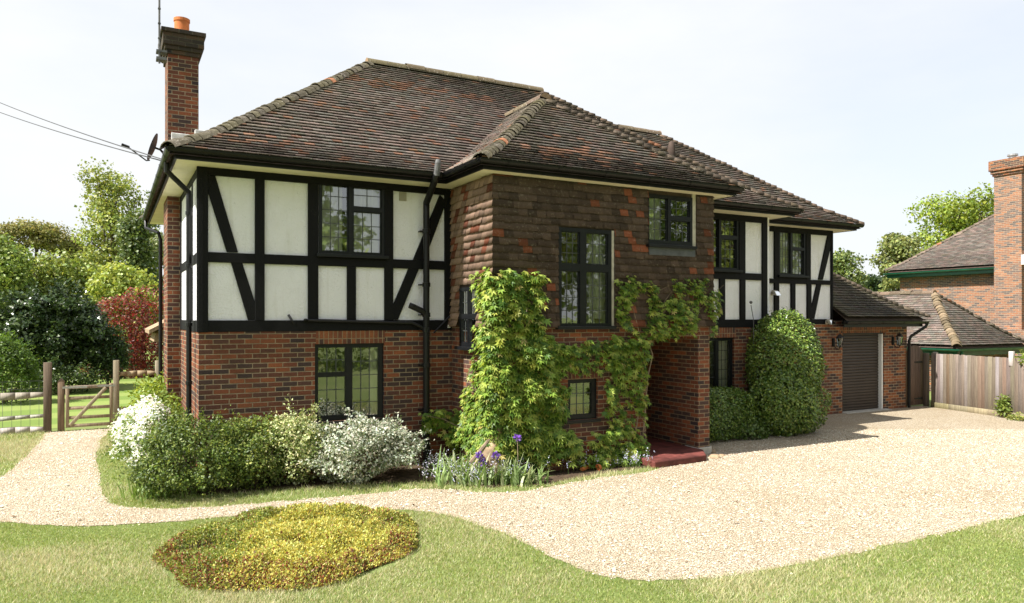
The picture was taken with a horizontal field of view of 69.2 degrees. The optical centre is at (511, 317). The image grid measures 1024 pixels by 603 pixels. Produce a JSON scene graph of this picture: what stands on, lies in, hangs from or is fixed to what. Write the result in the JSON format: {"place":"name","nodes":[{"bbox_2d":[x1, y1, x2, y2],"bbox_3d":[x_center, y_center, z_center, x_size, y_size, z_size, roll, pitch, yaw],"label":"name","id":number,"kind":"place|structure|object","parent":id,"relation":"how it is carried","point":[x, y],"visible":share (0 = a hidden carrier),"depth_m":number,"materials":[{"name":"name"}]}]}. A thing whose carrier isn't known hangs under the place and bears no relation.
{"place":"outdoors","nodes":[
{"label":"outdoors","id":0,"kind":"place"},
{"bbox_2d":[0,346,163,427],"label":"back lawn","id":1,"kind":"structure","parent":0,"point":[31,406],"depth_m":21.29,"materials":[{"name":"green plant"}]},
{"bbox_2d":[0,330,43,403],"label":"conifer bush","id":2,"kind":"object","parent":1,"relation":"on","point":[25,368],"visible":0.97,"depth_m":21.41,"materials":[{"name":"green plant"}]},
{"bbox_2d":[0,231,48,309],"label":"bushy tree","id":3,"kind":"object","parent":1,"relation":"on","point":[12,270],"visible":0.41,"depth_m":35.61,"materials":[{"name":"green plant"}]},
{"bbox_2d":[0,217,93,349],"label":"flat topped tree","id":4,"kind":"object","parent":1,"relation":"on","point":[37,234],"visible":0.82,"depth_m":54.73,"materials":[{"name":"green plant"}]},
{"bbox_2d":[24,248,97,361],"bbox_3d":[-23.061,-0.508,38.118,4.039,6.059,6.511,0,0,40],"label":"bushy tree","id":5,"kind":"object","parent":1,"relation":"on","point":[60,270],"visible":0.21,"depth_m":37.29,"materials":[{"name":"green plant"}]},
{"bbox_2d":[0,277,122,389],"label":"rhododendron","id":6,"kind":"object","parent":1,"relation":"on","point":[53,325],"visible":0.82,"depth_m":24.77,"materials":[{"name":"green plant"}]},
{"bbox_2d":[35,254,96,277],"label":"bushy tree","id":7,"kind":"object","parent":1,"relation":"on","point":[67,258],"depth_m":56.82,"materials":[{"name":"green plant"}]},
{"bbox_2d":[29,359,111,393],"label":"dark shrub","id":8,"kind":"object","parent":1,"relation":"on","point":[58,372],"visible":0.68,"depth_m":24.17,"materials":[{"name":"green plant"}]},
{"bbox_2d":[84,324,137,388],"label":"dark shrub","id":9,"kind":"object","parent":1,"relation":"on","point":[115,344],"visible":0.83,"depth_m":25.77,"materials":[{"name":"green plant"}]},
{"bbox_2d":[70,156,163,303],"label":"tall tree","id":10,"kind":"object","parent":1,"relation":"on","point":[107,216],"visible":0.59,"depth_m":41.41,"materials":[{"name":"green plant"}]},
{"bbox_2d":[81,261,158,368],"bbox_3d":[-19.596,-0.132,35.956,4.909,5.304,4.454,0,0,-28],"label":"bushy tree","id":11,"kind":"object","parent":1,"relation":"on","point":[110,280],"visible":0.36,"depth_m":35.25,"materials":[{"name":"green plant"}]},
{"bbox_2d":[79,285,163,378],"bbox_3d":[-14.960,0.626,31.651,6.396,3.988,2.366,0,0,-36],"label":"copper beech hedge","id":12,"kind":"object","parent":1,"relation":"on","point":[141,349],"visible":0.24,"depth_m":30.75,"materials":[{"name":"red plant"}]},
{"bbox_2d":[112,208,163,361],"bbox_3d":[-19.665,-1.665,39.003,2.825,8.340,2.995,0,0,-28],"label":"ivy clad tree","id":13,"kind":"object","parent":1,"relation":"on","point":[134,236],"visible":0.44,"depth_m":38.48,"materials":[{"name":"green plant"}]},
{"bbox_2d":[123,229,163,355],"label":"tree","id":14,"kind":"object","parent":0,"point":[155,242],"visible":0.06,"depth_m":47.39,"materials":[{"name":"green plant"}]},
{"bbox_2d":[0,338,1023,602],"bbox_3d":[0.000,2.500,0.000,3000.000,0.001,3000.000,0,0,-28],"label":"ground","id":15,"kind":"structure","parent":0,"point":[374,590],"depth_m":7.21,"materials":[{"name":"green plant"}]},
{"bbox_2d":[0,362,51,434],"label":"post and rail fence","id":16,"kind":"object","parent":15,"relation":"on","point":[46,395],"visible":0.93,"depth_m":16.09,"materials":[{"name":"brown wood"}]},
{"bbox_2d":[113,360,158,424],"bbox_3d":[-8.603,1.761,17.032,0.986,1.590,0.133,0,0,-28],"label":"post and rail fence","id":17,"kind":"object","parent":15,"relation":"on","point":[116,373],"visible":0.5,"depth_m":16.79,"materials":[{"name":"brown wood"}]},
{"bbox_2d":[57,378,114,430],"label":"garden gate","id":18,"kind":"structure","parent":17,"relation":"attached to","point":[63,409],"depth_m":16.41,"materials":[{"name":"brown wood"}]},
{"bbox_2d":[116,475,187,504],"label":"strap leaf plant","id":19,"kind":"object","parent":15,"relation":"on","point":[136,492],"visible":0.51,"depth_m":10.24,"materials":[{"name":"green plant"}]},
{"bbox_2d":[151,501,418,591],"bbox_3d":[-2.305,2.366,8.025,2.868,0.292,2.663,0,0,-28],"label":"heather bed","id":20,"kind":"object","parent":15,"relation":"on","point":[295,545],"visible":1,"depth_m":7.68,"materials":[{"name":"yellow plant"}]},
{"bbox_2d":[0,427,657,498],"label":"grass","id":21,"kind":"structure","parent":15,"relation":"on","point":[20,446],"depth_m":11.18,"materials":[{"name":"green plant"}]},
{"bbox_2d":[138,454,645,494],"bbox_3d":[-3.429,2.496,13.017,11.594,0.001,5.535,0,0,16],"label":"flower bed","id":22,"kind":"object","parent":15,"relation":"on","point":[403,474],"visible":0.27,"depth_m":11.50,"materials":[{"name":"soil"}]},
{"bbox_2d":[101,385,192,467],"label":"white flowering shrub","id":23,"kind":"object","parent":22,"relation":"on","point":[129,422],"visible":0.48,"depth_m":11.42,"materials":[{"name":"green plant"}]},
{"bbox_2d":[118,371,182,418],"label":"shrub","id":24,"kind":"object","parent":22,"relation":"on","point":[158,386],"visible":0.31,"depth_m":13.70,"materials":[{"name":"green plant"}]},
{"bbox_2d":[105,405,262,498],"bbox_3d":[-4.561,1.867,10.410,2.136,1.304,1.719,0,0,-28],"label":"green shrub","id":25,"kind":"object","parent":22,"relation":"on","point":[161,471],"visible":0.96,"depth_m":10.21,"materials":[{"name":"green plant"}]},
{"bbox_2d":[195,405,302,489],"bbox_3d":[-3.865,1.893,10.943,1.489,1.264,1.301,0,0,-28],"label":"green shrub","id":26,"kind":"object","parent":22,"relation":"on","point":[255,448],"visible":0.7,"depth_m":10.73,"materials":[{"name":"green plant"}]},
{"bbox_2d":[226,470,289,492],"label":"strap leaf plant","id":27,"kind":"object","parent":22,"relation":"on","point":[260,480],"visible":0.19,"depth_m":11.04,"materials":[{"name":"green plant"}]},
{"bbox_2d":[239,394,344,484],"bbox_3d":[-3.309,1.815,11.140,1.552,1.391,1.322,0,0,-28],"label":"variegated shrub","id":28,"kind":"object","parent":22,"relation":"on","point":[303,447],"visible":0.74,"depth_m":10.88,"materials":[{"name":"green plant"}]},
{"bbox_2d":[297,404,434,484],"bbox_3d":[-2.241,1.942,11.392,2.239,1.183,1.628,0,0,-28],"label":"silver shrub","id":29,"kind":"object","parent":22,"relation":"on","point":[383,441],"visible":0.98,"depth_m":11.03,"materials":[{"name":"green plant"}]},
{"bbox_2d":[421,434,569,492],"bbox_3d":[-0.346,2.123,11.594,2.493,0.754,2.100,0,0,-28],"label":"iris clump","id":30,"kind":"object","parent":22,"relation":"on","point":[463,472],"visible":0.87,"depth_m":11.12,"materials":[{"name":"green plant"}]},
{"bbox_2d":[580,464,601,470],"bbox_3d":[1.284,2.450,12.140,0.357,0.116,0.195,0,0,-1],"label":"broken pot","id":31,"kind":"object","parent":22,"relation":"on","point":[596,466],"visible":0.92,"depth_m":12.09,"materials":[{"name":"ceramic"}]},
{"bbox_2d":[0,406,1023,580],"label":"gravel drive","id":32,"kind":"structure","parent":15,"relation":"on","point":[915,418],"depth_m":10.11,"materials":[{"name":"beige gravel"}]},
{"bbox_2d":[0,429,1023,583],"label":"gravel stones","id":33,"kind":"object","parent":32,"relation":"on","point":[682,489],"visible":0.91,"depth_m":10.31,"materials":[{"name":"beige gravel"}]},
{"bbox_2d":[709,454,720,458],"bbox_3d":[3.611,2.476,13.193,0.214,0.088,0.218,0,0,-28],"label":"garden stone","id":34,"kind":"object","parent":32,"relation":"on","point":[714,456],"visible":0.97,"depth_m":13.12,"materials":[{"name":"beige stone"}]},
{"bbox_2d":[931,351,1023,417],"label":"board fence","id":35,"kind":"object","parent":32,"relation":"on","point":[972,384],"visible":0.9,"depth_m":19.33,"materials":[{"name":"brown wood"}]},
{"bbox_2d":[992,394,1012,417],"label":"fence weed","id":36,"kind":"object","parent":32,"relation":"on","point":[1002,408],"visible":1,"depth_m":18.44,"materials":[{"name":"green plant"}]},
{"bbox_2d":[1005,412,1023,420],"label":"fence weed","id":37,"kind":"object","parent":32,"relation":"on","point":[1016,418],"visible":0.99,"depth_m":17.96,"materials":[{"name":"green plant"}]},
{"bbox_2d":[121,0,930,485],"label":"timbered house","id":38,"kind":"structure","parent":15,"relation":"on","point":[333,242],"depth_m":12.61,"materials":[{"name":"brick"}]},
{"bbox_2d":[0,112,159,160],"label":"overhead cable","id":39,"kind":"object","parent":38,"relation":"attached to","point":[84,139],"visible":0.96,"depth_m":14.49,"materials":[{"name":"black rubber"}]},
{"bbox_2d":[0,102,160,158],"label":"overhead cable","id":40,"kind":"object","parent":38,"relation":"attached to","point":[84,133],"visible":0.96,"depth_m":14.43,"materials":[{"name":"black rubber"}]},
{"bbox_2d":[315,343,386,425],"bbox_3d":[-2.677,1.056,12.145,1.245,1.325,0.254,0,0,-28],"label":"window","id":41,"kind":"structure","parent":38,"relation":"in","point":[375,374],"depth_m":12.17,"materials":[{"name":"black paint"}]},
{"bbox_2d":[316,184,388,258],"bbox_3d":[-2.624,-1.621,12.128,1.191,1.305,0.274,0,0,-28],"label":"window","id":42,"kind":"structure","parent":38,"relation":"in","point":[365,224],"depth_m":12.16,"materials":[{"name":"black paint"}]},
{"bbox_2d":[454,287,478,350],"bbox_3d":[-0.737,0.017,12.208,0.130,1.035,0.770,0,0,-28],"label":"window","id":43,"kind":"structure","parent":38,"relation":"in","point":[467,314],"depth_m":12.22,"materials":[{"name":"black paint"}]},
{"bbox_2d":[417,267,724,481],"bbox_3d":[1.257,0.947,12.933,5.525,3.496,1.862,0,0,-28],"label":"virginia creeper","id":44,"kind":"object","parent":38,"relation":"attached to","point":[495,430],"visible":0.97,"depth_m":11.81,"materials":[{"name":"green plant"}]},
{"bbox_2d":[565,379,600,423],"bbox_3d":[1.161,1.385,12.344,0.700,0.727,0.130,0,0,-28],"label":"window","id":45,"kind":"structure","parent":38,"relation":"in","point":[592,414],"depth_m":12.40,"materials":[{"name":"black paint"}]},
{"bbox_2d":[555,227,616,329],"bbox_3d":[1.195,-0.654,12.352,1.155,1.696,0.262,0,0,-28],"label":"window","id":46,"kind":"structure","parent":38,"relation":"in","point":[597,268],"depth_m":12.41,"materials":[{"name":"black paint"}]},
{"bbox_2d":[646,193,696,248],"bbox_3d":[2.795,-1.713,13.214,1.102,0.966,0.265,0,0,-28],"label":"window","id":47,"kind":"structure","parent":38,"relation":"in","point":[654,206],"depth_m":13.18,"materials":[{"name":"black paint"}]},
{"bbox_2d":[710,337,734,393],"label":"window","id":48,"kind":"structure","parent":38,"relation":"in","point":[720,344],"depth_m":16.11,"materials":[{"name":"black paint"}]},
{"bbox_2d":[713,220,742,272],"bbox_3d":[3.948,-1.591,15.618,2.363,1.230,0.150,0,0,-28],"label":"window","id":49,"kind":"structure","parent":38,"relation":"in","point":[735,237],"depth_m":16.02,"materials":[{"name":"black paint"}]},
{"bbox_2d":[778,232,809,277],"bbox_3d":[6.948,-1.607,18.507,1.065,1.226,0.275,0,0,-28],"label":"window","id":50,"kind":"structure","parent":38,"relation":"in","point":[789,248],"depth_m":18.54,"materials":[{"name":"black paint"}]},
{"bbox_2d":[842,333,882,410],"bbox_3d":[9.320,1.450,19.818,1.690,2.100,0.130,0,0,-28],"label":"garage door","id":51,"kind":"structure","parent":38,"relation":"in","point":[862,353],"depth_m":19.90,"materials":[{"name":"brown paint"}]},
{"bbox_2d":[906,345,928,405],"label":"side gate","id":52,"kind":"structure","parent":38,"relation":"attached to","point":[919,377],"depth_m":20.86,"materials":[{"name":"brown wood"}]},
{"bbox_2d":[710,386,770,441],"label":"clipped hedge","id":53,"kind":"object","parent":15,"relation":"on","point":[740,423],"visible":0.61,"depth_m":14.97,"materials":[{"name":"green plant"}]},
{"bbox_2d":[744,307,831,436],"bbox_3d":[5.832,1.154,15.937,2.153,2.790,1.835,0,0,-28],"label":"laurel bush","id":54,"kind":"object","parent":15,"relation":"on","point":[784,394],"visible":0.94,"depth_m":15.55,"materials":[{"name":"green plant"}]},
{"bbox_2d":[833,247,871,288],"bbox_3d":[16.136,-0.445,35.931,2.556,5.949,2.759,0,0,-28],"label":"garden tree","id":55,"kind":"object","parent":15,"relation":"on","point":[844,265],"visible":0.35,"depth_m":35.43,"materials":[{"name":"green plant"}]},
{"bbox_2d":[851,274,895,291],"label":"tree","id":56,"kind":"object","parent":15,"relation":"on","point":[874,282],"visible":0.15,"depth_m":93.45,"materials":[{"name":"green plant"}]},
{"bbox_2d":[865,232,924,291],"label":"tree","id":57,"kind":"object","parent":15,"relation":"on","point":[897,248],"visible":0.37,"depth_m":45.64,"materials":[{"name":"green plant"}]},
{"bbox_2d":[902,182,993,250],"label":"spreading tree","id":58,"kind":"object","parent":15,"relation":"on","point":[952,219],"visible":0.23,"depth_m":51.39,"materials":[{"name":"green plant"}]},
{"bbox_2d":[877,290,1023,390],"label":"neighbour outbuilding","id":59,"kind":"structure","parent":15,"relation":"on","point":[953,327],"depth_m":25.52,"materials":[{"name":"ceramic"}]},
{"bbox_2d":[1014,350,1023,363],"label":"overhanging shrub","id":60,"kind":"object","parent":15,"relation":"on","point":[1021,357],"visible":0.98,"depth_m":18.10,"materials":[{"name":"green plant"}]},
{"bbox_2d":[0,0,1023,279],"label":"sky","id":61,"kind":"structure","parent":0,"point":[861,110],"materials":[{"name":"white"}]},
{"bbox_2d":[749,301,753,348],"bbox_3d":[5.145,0.170,15.934,0.066,1.061,0.115,0,0,42],"label":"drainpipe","id":62,"kind":"object","parent":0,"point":[750,302],"visible":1,"depth_m":15.95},
{"bbox_2d":[883,153,1023,355],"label":"neighbour house","id":63,"kind":"structure","parent":0,"point":[977,268],"depth_m":32.05,"materials":[{"name":"brick"}]}
]}

